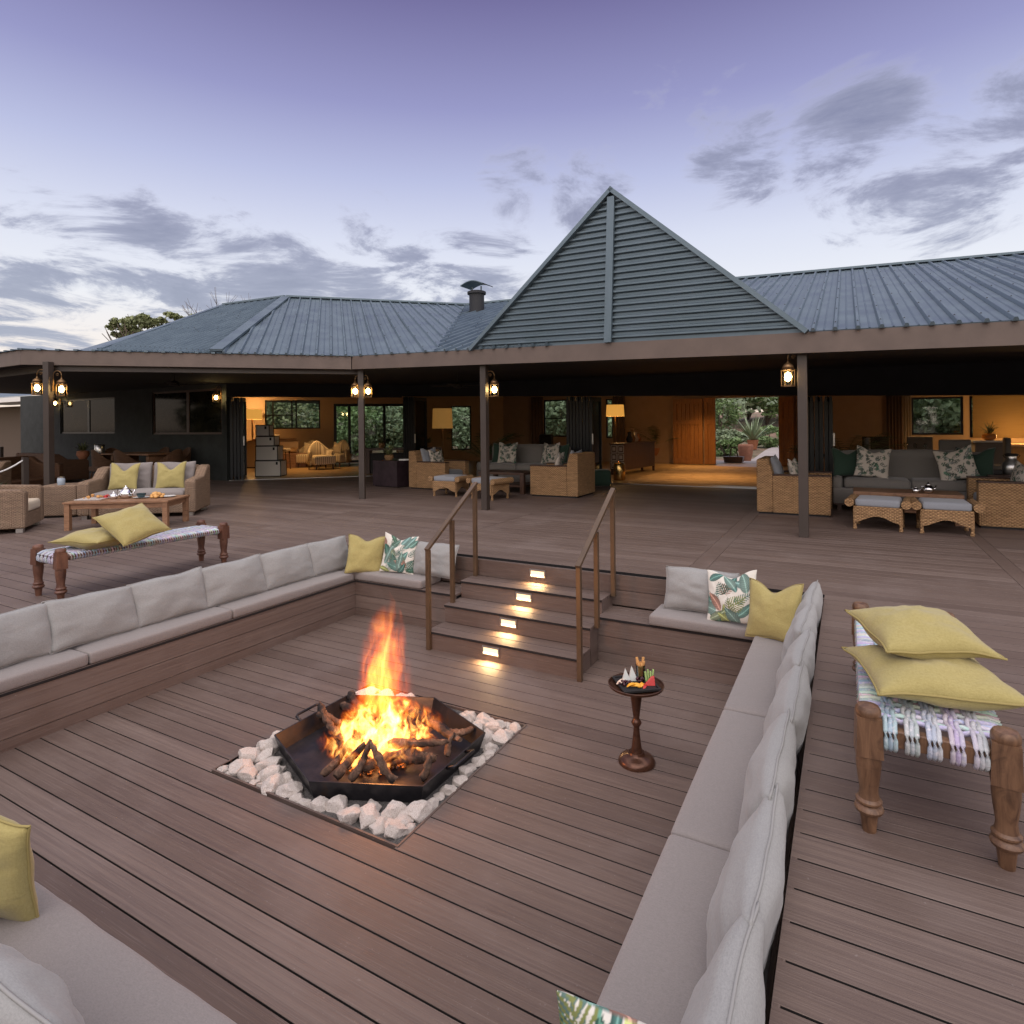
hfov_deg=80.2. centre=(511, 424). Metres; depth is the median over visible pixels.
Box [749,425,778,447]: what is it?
bush
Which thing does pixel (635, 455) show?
console cabinet
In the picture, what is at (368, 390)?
lantern
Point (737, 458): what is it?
wooden trug
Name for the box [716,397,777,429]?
bush
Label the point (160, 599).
back cushion
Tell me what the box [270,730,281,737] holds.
stone
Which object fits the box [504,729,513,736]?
stone
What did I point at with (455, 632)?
deck steps
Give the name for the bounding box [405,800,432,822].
stone
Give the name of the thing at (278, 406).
bush
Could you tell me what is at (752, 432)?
potted aloe
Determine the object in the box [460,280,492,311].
chimney cowl
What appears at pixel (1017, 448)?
kitchen counter
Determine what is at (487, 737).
stone
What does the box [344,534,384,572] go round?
scatter cushion
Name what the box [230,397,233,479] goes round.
folded door
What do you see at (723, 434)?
bush
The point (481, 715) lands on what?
stone
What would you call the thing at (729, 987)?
back cushion
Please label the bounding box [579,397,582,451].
folded door
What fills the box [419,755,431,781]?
log
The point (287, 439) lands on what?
breakfast bar
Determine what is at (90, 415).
window
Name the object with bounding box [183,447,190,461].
wicker chair
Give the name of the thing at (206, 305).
tree
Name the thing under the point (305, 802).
stone
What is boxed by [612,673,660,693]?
square plate
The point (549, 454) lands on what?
scatter cushion
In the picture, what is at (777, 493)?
wicker armchair
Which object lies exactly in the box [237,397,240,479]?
folded door
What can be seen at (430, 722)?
log
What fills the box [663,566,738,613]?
back cushion
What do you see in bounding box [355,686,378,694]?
stone
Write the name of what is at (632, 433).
vase
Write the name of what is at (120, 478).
scatter cushion
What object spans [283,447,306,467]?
side chest
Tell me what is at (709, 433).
sliding door
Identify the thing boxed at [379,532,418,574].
scatter cushion
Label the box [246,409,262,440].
table lamp
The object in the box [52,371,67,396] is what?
lantern
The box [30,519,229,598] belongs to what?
rope bench
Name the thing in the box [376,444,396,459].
potted plant
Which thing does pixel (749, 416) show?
tree
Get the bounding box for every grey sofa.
[477,444,570,482]
[832,449,980,509]
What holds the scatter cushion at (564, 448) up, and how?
on the grey sofa at (527, 455)
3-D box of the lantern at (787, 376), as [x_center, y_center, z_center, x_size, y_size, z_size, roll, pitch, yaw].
[3.464,-0.697,7.560,0.230,0.444,0.166,-1,0,29]
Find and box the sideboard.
[247,440,299,467]
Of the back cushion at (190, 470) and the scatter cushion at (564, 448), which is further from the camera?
the scatter cushion at (564, 448)
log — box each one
[316,710,343,725]
[317,706,342,748]
[318,701,341,739]
[320,738,350,776]
[333,742,365,780]
[339,701,375,721]
[347,690,378,728]
[348,739,371,781]
[362,747,416,771]
[370,741,397,783]
[382,749,437,766]
[387,738,449,748]
[403,706,461,741]
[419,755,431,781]
[444,732,454,756]
[450,726,473,736]
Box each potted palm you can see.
[444,432,523,462]
[630,425,679,455]
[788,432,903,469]
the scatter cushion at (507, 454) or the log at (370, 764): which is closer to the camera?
the log at (370, 764)
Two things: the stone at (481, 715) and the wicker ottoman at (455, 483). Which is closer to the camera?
the stone at (481, 715)
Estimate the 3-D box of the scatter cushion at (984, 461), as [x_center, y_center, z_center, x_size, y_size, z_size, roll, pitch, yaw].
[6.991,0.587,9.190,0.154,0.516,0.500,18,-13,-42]
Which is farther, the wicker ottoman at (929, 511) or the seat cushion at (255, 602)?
the wicker ottoman at (929, 511)
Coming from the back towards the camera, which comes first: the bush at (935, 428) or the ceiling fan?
the bush at (935, 428)
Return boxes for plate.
[74,497,108,500]
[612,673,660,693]
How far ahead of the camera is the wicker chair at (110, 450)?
16.97 m
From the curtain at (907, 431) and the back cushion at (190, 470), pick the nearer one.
the back cushion at (190, 470)
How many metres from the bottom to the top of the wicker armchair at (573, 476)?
0.860 m
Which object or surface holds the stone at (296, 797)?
on the stone bed gravel
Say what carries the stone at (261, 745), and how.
on the stone bed gravel
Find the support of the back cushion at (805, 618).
on the seat cushion at (753, 691)
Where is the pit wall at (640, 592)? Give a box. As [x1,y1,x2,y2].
[383,553,823,632]
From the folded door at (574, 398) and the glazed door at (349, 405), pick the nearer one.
the folded door at (574, 398)
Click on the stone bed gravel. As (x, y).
(305, 792)
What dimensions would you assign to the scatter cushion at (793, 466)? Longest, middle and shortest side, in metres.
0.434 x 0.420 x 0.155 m
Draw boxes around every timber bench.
[0,579,355,753]
[355,579,460,627]
[598,605,818,684]
[765,650,816,1023]
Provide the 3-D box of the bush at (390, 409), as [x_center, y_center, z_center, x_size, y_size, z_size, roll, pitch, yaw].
[-8.901,0.246,38.558,6.235,4.179,4.759,-1,0,-8]
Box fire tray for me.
[274,695,485,802]
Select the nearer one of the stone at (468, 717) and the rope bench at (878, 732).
the rope bench at (878, 732)
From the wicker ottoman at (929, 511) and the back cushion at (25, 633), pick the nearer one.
the back cushion at (25, 633)
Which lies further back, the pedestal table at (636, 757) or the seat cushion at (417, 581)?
the seat cushion at (417, 581)
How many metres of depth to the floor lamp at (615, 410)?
17.76 m
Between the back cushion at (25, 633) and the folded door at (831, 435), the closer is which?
the back cushion at (25, 633)
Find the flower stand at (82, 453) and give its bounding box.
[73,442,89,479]
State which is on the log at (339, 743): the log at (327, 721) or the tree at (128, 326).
the log at (327, 721)
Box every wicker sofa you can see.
[0,456,63,485]
[0,460,10,484]
[16,453,88,480]
[77,464,209,519]
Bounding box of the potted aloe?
[730,414,776,449]
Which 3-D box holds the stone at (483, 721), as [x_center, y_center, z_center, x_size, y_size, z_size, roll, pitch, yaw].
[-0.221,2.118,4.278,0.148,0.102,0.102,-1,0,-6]
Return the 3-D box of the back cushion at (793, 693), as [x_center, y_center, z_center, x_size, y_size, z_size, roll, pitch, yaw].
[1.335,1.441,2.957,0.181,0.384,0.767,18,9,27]
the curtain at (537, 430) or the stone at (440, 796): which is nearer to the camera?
the stone at (440, 796)
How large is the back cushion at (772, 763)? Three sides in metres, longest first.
0.727 x 0.391 x 0.187 m
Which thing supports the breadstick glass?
on the square plate at (631, 689)
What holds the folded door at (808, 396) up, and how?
in the lodge building
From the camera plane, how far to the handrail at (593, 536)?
5.32 m
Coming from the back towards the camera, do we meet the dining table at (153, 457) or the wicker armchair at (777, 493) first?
the dining table at (153, 457)
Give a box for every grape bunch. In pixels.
[618,679,631,685]
[635,676,643,681]
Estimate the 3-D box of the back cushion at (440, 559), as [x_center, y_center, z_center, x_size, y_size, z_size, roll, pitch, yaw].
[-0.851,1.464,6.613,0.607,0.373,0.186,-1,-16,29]
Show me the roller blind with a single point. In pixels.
(1004, 414)
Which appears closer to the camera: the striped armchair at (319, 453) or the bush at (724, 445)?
the striped armchair at (319, 453)
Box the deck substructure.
[14,555,823,748]
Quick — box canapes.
[83,494,102,498]
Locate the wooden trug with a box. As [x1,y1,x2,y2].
[723,447,744,462]
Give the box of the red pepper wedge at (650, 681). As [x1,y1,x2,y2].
[645,676,654,685]
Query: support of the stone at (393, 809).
on the stone bed gravel
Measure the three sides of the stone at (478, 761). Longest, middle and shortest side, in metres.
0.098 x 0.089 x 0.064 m
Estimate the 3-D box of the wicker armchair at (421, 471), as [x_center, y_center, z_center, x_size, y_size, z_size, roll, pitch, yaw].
[-1.675,1.017,14.004,1.035,0.860,0.940,-1,0,31]
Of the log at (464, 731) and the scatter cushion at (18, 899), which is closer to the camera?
the scatter cushion at (18, 899)
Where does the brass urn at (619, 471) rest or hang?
on the interior floor at (346, 469)
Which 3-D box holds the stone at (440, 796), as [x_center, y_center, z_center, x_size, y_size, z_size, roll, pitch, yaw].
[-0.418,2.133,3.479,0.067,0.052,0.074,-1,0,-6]
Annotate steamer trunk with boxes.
[255,425,273,435]
[255,436,279,445]
[255,445,282,460]
[255,459,286,476]
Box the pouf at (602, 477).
[595,469,610,485]
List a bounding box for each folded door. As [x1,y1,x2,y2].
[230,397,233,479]
[233,397,237,479]
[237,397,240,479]
[240,397,246,479]
[403,397,405,457]
[405,397,407,457]
[408,397,410,457]
[410,397,412,450]
[412,397,426,450]
[566,397,569,443]
[569,397,572,449]
[573,397,575,451]
[576,397,579,451]
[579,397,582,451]
[582,397,585,451]
[586,397,589,451]
[589,397,601,468]
[808,396,809,470]
[810,396,814,470]
[814,396,819,470]
[819,396,823,470]
[824,396,828,470]
[828,396,834,492]
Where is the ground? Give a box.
[352,412,819,633]
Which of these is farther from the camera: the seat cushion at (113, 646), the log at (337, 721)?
the seat cushion at (113, 646)
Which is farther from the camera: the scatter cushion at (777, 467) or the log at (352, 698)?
the scatter cushion at (777, 467)
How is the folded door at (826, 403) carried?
in the lodge building
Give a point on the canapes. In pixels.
(93, 495)
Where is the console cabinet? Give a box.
[609,441,655,474]
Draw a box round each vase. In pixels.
[626,432,632,442]
[630,429,635,441]
[634,432,638,441]
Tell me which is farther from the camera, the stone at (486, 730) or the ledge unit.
the ledge unit
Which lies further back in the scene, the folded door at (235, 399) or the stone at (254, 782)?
the folded door at (235, 399)
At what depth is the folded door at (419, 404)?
17.25 m
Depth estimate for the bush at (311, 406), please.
36.86 m
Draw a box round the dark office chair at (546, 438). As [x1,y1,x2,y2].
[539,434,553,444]
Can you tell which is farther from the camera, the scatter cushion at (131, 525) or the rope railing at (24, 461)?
the rope railing at (24, 461)
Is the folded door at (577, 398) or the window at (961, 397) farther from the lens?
the window at (961, 397)
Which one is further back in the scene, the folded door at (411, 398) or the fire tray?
the folded door at (411, 398)
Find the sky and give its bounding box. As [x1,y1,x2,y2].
[0,0,1023,411]
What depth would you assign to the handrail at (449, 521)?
6.06 m
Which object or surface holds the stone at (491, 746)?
on the stone bed gravel
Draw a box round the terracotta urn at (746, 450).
[738,444,753,460]
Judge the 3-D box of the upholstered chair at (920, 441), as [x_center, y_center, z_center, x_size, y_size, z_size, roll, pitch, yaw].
[9.253,0.799,13.765,0.500,1.061,0.495,-1,0,29]
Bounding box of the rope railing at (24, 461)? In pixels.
[0,447,28,484]
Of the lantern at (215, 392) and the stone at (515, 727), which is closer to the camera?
the stone at (515, 727)
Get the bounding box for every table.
[43,483,77,517]
[62,495,189,530]
[101,452,183,464]
[365,447,440,473]
[373,458,408,487]
[478,469,529,493]
[608,672,663,772]
[853,487,964,526]
[987,474,1010,476]
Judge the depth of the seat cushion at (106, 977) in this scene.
1.82 m
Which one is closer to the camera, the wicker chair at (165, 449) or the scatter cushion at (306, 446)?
the wicker chair at (165, 449)
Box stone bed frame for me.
[211,683,526,849]
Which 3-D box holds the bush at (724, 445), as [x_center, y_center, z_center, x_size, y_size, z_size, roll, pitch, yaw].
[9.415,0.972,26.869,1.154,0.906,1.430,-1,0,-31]
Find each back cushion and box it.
[0,603,51,668]
[0,943,84,1023]
[41,585,140,654]
[109,462,152,487]
[126,566,208,628]
[153,461,195,487]
[201,554,268,607]
[260,543,315,589]
[306,535,347,575]
[413,541,459,578]
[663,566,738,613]
[680,901,764,1023]
[706,783,786,971]
[738,709,795,831]
[763,659,811,755]
[776,627,815,689]
[781,602,817,660]
[794,580,822,628]
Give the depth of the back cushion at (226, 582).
5.71 m
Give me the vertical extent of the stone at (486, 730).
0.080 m
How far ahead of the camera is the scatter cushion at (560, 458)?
12.10 m
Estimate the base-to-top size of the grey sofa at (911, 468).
0.961 m
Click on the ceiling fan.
(174, 383)
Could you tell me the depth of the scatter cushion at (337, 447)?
21.57 m
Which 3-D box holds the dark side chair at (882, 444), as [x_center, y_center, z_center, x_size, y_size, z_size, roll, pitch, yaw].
[9.375,0.817,15.665,0.600,1.020,0.440,-1,0,29]
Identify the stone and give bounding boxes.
[217,765,228,772]
[228,759,253,776]
[237,765,257,781]
[238,747,260,761]
[249,779,260,784]
[254,747,273,762]
[255,756,282,771]
[256,737,278,753]
[256,764,282,781]
[261,773,284,795]
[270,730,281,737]
[275,781,302,798]
[281,771,292,783]
[289,792,303,802]
[297,798,310,806]
[307,795,328,812]
[326,794,347,812]
[336,806,360,824]
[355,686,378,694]
[359,803,380,829]
[367,799,381,811]
[368,817,385,834]
[379,689,393,695]
[381,800,406,819]
[384,818,408,838]
[395,809,413,825]
[402,693,415,696]
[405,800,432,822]
[406,823,415,833]
[427,797,438,810]
[433,792,444,800]
[439,784,456,795]
[452,775,467,786]
[459,765,473,776]
[460,712,473,722]
[463,710,476,719]
[466,763,476,770]
[472,755,484,766]
[473,718,489,727]
[473,722,482,729]
[475,712,490,720]
[480,732,492,747]
[480,750,494,760]
[482,742,498,752]
[483,719,505,731]
[483,728,494,733]
[492,729,511,745]
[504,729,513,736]
[507,722,520,733]
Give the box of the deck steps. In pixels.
[431,559,611,678]
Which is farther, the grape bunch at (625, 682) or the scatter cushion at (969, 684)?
the grape bunch at (625, 682)
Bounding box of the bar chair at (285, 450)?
[274,434,290,468]
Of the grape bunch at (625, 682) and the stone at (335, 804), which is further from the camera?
the grape bunch at (625, 682)
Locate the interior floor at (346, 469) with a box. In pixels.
[247,461,787,487]
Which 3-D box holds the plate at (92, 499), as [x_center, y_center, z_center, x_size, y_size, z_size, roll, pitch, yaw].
[-6.118,1.082,8.871,0.360,0.016,0.292,-1,0,-5]
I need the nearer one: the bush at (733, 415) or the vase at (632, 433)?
the vase at (632, 433)
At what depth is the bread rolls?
8.97 m
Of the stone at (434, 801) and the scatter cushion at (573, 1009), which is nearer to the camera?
the scatter cushion at (573, 1009)
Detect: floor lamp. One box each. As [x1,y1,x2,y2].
[432,408,452,457]
[606,405,623,442]
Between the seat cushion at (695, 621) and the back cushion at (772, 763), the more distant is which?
the seat cushion at (695, 621)
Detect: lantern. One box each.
[31,369,42,394]
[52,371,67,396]
[54,394,60,406]
[212,386,221,401]
[351,375,358,397]
[364,375,371,397]
[488,371,498,396]
[780,354,795,386]
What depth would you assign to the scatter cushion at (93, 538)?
5.21 m
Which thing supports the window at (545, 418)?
in the lodge building
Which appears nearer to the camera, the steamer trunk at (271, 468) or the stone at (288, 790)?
the stone at (288, 790)
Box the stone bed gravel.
[228,690,521,844]
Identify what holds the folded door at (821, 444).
in the lodge building
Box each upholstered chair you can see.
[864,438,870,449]
[907,436,932,449]
[938,440,970,450]
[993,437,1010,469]
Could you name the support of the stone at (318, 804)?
on the stone bed gravel
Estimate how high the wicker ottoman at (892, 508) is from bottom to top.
0.417 m
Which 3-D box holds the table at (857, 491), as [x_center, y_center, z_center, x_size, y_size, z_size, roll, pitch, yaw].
[5.654,1.163,8.742,1.300,0.420,0.620,-1,0,29]
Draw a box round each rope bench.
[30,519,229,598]
[851,602,1023,871]
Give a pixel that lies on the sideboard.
(251, 445)
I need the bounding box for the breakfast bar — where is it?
[252,438,296,440]
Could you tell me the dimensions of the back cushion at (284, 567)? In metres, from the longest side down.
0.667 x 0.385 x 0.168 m
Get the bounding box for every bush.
[267,402,318,427]
[267,403,346,429]
[313,406,382,455]
[338,406,402,450]
[369,407,402,446]
[388,406,468,439]
[452,407,469,448]
[546,401,611,434]
[608,400,611,436]
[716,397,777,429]
[716,398,742,432]
[716,429,747,442]
[716,437,741,455]
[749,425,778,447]
[913,398,972,432]
[913,398,972,434]
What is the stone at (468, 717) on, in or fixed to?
on the stone bed gravel
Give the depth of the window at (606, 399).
22.54 m
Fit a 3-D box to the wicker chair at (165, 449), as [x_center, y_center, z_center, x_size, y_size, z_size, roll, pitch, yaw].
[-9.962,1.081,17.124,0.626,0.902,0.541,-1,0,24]
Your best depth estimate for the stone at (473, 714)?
4.40 m
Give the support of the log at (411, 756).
in the fire tray
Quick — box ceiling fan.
[142,374,205,386]
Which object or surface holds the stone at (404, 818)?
on the stone bed gravel
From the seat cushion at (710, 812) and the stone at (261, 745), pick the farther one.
the stone at (261, 745)
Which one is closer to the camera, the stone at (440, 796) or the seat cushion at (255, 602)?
the stone at (440, 796)
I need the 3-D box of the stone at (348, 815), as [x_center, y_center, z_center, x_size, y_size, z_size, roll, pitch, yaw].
[-0.885,2.116,3.299,0.139,0.100,0.134,-1,0,-8]
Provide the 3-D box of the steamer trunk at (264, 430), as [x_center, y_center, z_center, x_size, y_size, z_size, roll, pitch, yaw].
[-7.219,0.168,17.756,0.400,0.330,0.364,-1,0,-1]
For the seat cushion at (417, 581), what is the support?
on the timber bench at (399, 604)
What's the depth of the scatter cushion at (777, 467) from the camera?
9.64 m
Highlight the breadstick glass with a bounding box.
[635,657,644,681]
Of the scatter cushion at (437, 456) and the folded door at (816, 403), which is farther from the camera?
the scatter cushion at (437, 456)
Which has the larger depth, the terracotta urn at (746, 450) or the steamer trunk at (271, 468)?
the terracotta urn at (746, 450)
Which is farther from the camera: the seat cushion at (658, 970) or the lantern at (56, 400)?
the lantern at (56, 400)
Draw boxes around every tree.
[102,311,194,340]
[182,287,250,315]
[720,400,760,418]
[730,397,778,424]
[745,403,770,419]
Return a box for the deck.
[0,473,1023,1023]
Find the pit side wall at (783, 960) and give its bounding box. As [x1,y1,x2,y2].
[347,545,823,1020]
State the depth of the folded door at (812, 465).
12.18 m
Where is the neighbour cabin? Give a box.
[0,393,30,456]
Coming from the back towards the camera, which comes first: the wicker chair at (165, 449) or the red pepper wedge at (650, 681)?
the wicker chair at (165, 449)
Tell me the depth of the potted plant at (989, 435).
13.41 m
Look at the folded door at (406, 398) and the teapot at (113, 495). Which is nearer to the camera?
the teapot at (113, 495)
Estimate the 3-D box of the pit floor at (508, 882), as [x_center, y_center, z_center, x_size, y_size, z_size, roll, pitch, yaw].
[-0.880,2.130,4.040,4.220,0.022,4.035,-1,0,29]
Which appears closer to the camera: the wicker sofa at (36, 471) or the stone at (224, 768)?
the stone at (224, 768)
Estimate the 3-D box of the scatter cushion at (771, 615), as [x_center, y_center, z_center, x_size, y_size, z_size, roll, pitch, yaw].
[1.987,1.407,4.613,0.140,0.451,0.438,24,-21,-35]
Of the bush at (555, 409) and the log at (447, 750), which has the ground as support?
the bush at (555, 409)
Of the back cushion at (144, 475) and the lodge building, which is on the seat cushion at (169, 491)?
the back cushion at (144, 475)
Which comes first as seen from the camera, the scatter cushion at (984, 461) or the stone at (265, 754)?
the stone at (265, 754)
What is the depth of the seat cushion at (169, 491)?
9.87 m
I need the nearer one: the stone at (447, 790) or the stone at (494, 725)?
the stone at (447, 790)
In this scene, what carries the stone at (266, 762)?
on the stone bed gravel
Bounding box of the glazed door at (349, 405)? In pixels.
[334,404,402,462]
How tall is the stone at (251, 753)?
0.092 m
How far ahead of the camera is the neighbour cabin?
29.27 m
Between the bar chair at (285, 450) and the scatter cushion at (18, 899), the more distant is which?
the bar chair at (285, 450)
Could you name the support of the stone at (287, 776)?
on the stone bed gravel
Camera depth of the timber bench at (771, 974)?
2.24 m
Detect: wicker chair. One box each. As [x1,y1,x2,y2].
[89,450,113,478]
[102,448,117,459]
[113,450,140,462]
[145,447,168,458]
[156,449,182,461]
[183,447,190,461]
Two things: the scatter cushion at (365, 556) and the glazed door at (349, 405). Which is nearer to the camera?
the scatter cushion at (365, 556)
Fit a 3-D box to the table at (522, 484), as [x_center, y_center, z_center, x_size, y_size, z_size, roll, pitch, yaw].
[-0.069,1.211,13.005,1.100,0.440,0.700,-1,0,29]
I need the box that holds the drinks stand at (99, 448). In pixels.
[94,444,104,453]
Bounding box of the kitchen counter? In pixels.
[1011,443,1023,464]
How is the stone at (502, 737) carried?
on the stone bed gravel
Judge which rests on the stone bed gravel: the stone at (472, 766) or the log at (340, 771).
the stone at (472, 766)
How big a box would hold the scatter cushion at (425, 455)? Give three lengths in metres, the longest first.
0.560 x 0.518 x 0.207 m
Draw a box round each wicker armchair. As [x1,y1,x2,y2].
[0,485,43,532]
[409,449,468,489]
[530,452,594,497]
[756,456,831,516]
[966,476,1023,529]
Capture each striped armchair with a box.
[296,440,320,467]
[307,441,335,469]
[330,440,351,466]
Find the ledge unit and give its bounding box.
[971,440,1002,464]
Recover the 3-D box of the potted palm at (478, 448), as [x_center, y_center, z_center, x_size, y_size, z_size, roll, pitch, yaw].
[-0.742,0.813,17.181,2.210,1.249,2.414,-1,0,29]
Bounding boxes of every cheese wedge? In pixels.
[622,669,629,680]
[629,666,636,680]
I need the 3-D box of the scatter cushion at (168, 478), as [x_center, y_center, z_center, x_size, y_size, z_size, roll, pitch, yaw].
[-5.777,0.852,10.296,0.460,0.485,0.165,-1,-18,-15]
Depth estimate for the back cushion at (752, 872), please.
1.75 m
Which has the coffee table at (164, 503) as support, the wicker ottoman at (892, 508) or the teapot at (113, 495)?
the teapot at (113, 495)
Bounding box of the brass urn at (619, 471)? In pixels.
[613,462,624,480]
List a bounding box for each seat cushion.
[0,648,87,692]
[0,881,236,1023]
[28,498,39,511]
[69,607,231,663]
[93,487,184,496]
[216,570,353,617]
[339,569,440,588]
[597,835,772,1023]
[649,604,753,639]
[671,710,799,851]
[724,636,782,717]
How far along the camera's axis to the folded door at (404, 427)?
17.17 m
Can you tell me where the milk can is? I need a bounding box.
[1002,453,1019,474]
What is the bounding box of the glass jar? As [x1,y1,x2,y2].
[57,476,64,484]
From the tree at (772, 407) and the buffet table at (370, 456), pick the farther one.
the tree at (772, 407)
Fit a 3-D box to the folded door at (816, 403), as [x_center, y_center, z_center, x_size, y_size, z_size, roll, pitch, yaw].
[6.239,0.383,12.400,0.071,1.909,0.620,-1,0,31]
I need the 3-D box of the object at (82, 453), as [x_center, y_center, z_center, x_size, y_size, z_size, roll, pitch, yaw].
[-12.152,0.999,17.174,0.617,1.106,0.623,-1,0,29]
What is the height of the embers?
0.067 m
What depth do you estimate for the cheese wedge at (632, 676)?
3.82 m
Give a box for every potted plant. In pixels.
[373,435,385,447]
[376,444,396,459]
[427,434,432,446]
[974,422,997,439]
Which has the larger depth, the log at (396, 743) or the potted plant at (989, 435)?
the potted plant at (989, 435)
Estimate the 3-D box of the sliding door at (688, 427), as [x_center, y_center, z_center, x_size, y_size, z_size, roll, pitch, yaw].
[6.057,0.230,20.935,0.996,2.240,0.077,-1,0,29]
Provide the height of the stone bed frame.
0.054 m
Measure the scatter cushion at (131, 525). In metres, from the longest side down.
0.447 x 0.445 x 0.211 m
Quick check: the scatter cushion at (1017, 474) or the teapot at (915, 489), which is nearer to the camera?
the scatter cushion at (1017, 474)
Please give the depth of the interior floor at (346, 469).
18.91 m
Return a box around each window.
[61,397,114,433]
[153,388,221,433]
[265,400,319,428]
[451,406,470,449]
[544,400,565,436]
[606,399,612,437]
[911,396,962,434]
[970,396,972,436]
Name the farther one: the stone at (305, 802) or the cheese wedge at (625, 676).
the cheese wedge at (625, 676)
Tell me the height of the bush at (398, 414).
6.161 m
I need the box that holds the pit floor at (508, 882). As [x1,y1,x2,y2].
[0,614,732,1023]
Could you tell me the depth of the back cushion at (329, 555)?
6.76 m
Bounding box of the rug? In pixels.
[627,465,787,485]
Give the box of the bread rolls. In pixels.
[150,491,164,497]
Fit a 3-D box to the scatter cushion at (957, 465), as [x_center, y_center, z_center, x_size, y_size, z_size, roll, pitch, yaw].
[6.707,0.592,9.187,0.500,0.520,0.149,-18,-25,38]
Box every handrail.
[424,482,477,649]
[575,488,615,681]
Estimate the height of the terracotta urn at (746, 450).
0.700 m
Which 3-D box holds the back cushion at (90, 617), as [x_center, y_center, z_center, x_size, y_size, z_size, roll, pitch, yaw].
[-3.238,1.482,4.704,0.180,0.387,0.657,-20,-10,28]
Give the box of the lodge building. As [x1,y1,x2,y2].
[0,186,1023,537]
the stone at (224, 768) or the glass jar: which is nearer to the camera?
the stone at (224, 768)
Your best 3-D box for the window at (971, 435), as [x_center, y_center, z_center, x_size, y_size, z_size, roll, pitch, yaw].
[13.155,-0.222,14.534,3.593,1.040,0.060,-1,0,29]
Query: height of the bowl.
0.065 m
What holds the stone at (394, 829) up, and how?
on the stone bed gravel
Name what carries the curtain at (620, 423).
hanging from the lodge building
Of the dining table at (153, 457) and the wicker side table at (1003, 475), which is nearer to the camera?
the wicker side table at (1003, 475)
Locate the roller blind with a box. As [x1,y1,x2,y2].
[972,395,1023,437]
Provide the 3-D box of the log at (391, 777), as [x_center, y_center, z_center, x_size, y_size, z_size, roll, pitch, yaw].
[-0.773,2.011,3.611,0.230,0.197,0.057,-1,0,33]
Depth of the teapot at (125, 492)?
8.94 m
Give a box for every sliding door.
[673,399,702,463]
[704,398,715,463]
[778,397,793,465]
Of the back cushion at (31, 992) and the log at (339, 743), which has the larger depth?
the log at (339, 743)
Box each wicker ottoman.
[428,474,473,496]
[466,476,513,500]
[844,494,911,531]
[910,496,984,536]
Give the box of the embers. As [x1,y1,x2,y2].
[338,726,418,774]
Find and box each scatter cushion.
[0,815,38,921]
[48,527,120,549]
[92,503,171,546]
[107,463,140,489]
[155,461,186,487]
[304,442,311,453]
[333,442,342,452]
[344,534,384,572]
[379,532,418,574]
[420,447,435,460]
[428,450,443,461]
[491,443,510,462]
[497,442,517,462]
[541,442,559,463]
[555,443,569,462]
[555,452,564,464]
[556,990,645,1023]
[707,570,756,623]
[745,578,803,641]
[770,454,783,473]
[787,458,797,473]
[831,447,856,475]
[841,645,1023,710]
[845,605,1007,660]
[853,445,891,477]
[932,444,979,480]
[955,447,995,478]
[1010,460,1023,481]
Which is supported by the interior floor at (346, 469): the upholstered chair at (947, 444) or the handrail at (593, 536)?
the upholstered chair at (947, 444)
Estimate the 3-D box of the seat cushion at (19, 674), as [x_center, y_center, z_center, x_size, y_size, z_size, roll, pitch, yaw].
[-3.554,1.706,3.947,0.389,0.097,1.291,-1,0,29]
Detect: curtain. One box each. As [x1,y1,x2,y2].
[531,397,543,443]
[613,396,624,442]
[886,396,902,449]
[903,396,911,449]
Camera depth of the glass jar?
9.91 m
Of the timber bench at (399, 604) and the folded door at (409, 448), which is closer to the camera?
the timber bench at (399, 604)
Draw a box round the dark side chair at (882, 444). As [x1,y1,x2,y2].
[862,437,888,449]
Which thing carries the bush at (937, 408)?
on the ground
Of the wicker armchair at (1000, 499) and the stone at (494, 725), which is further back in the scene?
the wicker armchair at (1000, 499)
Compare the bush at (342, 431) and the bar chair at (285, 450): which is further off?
the bush at (342, 431)
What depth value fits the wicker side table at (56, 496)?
9.82 m
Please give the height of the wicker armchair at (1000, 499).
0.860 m
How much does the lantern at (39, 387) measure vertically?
0.444 m
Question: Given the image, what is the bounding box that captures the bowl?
[136,493,145,497]
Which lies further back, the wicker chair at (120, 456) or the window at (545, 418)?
the window at (545, 418)
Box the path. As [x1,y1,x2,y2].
[716,446,778,463]
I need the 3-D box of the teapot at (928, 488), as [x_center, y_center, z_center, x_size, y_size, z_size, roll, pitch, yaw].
[5.793,0.873,8.459,0.190,0.156,0.142,-1,0,35]
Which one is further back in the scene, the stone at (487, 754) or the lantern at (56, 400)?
the lantern at (56, 400)
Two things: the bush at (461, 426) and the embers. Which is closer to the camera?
the embers
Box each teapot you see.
[108,491,118,498]
[116,485,135,498]
[911,486,920,492]
[920,482,935,493]
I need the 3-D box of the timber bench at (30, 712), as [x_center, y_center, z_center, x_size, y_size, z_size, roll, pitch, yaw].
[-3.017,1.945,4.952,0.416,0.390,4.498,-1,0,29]
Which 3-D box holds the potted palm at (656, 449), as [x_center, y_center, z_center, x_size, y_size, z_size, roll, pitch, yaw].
[5.183,0.632,21.665,2.325,1.492,2.491,-1,0,29]
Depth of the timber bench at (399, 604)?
6.52 m
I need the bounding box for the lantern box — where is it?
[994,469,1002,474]
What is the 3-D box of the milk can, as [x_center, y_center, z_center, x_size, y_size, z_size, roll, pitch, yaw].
[7.377,0.578,8.977,0.230,0.310,0.230,-1,0,29]
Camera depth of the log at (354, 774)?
3.60 m

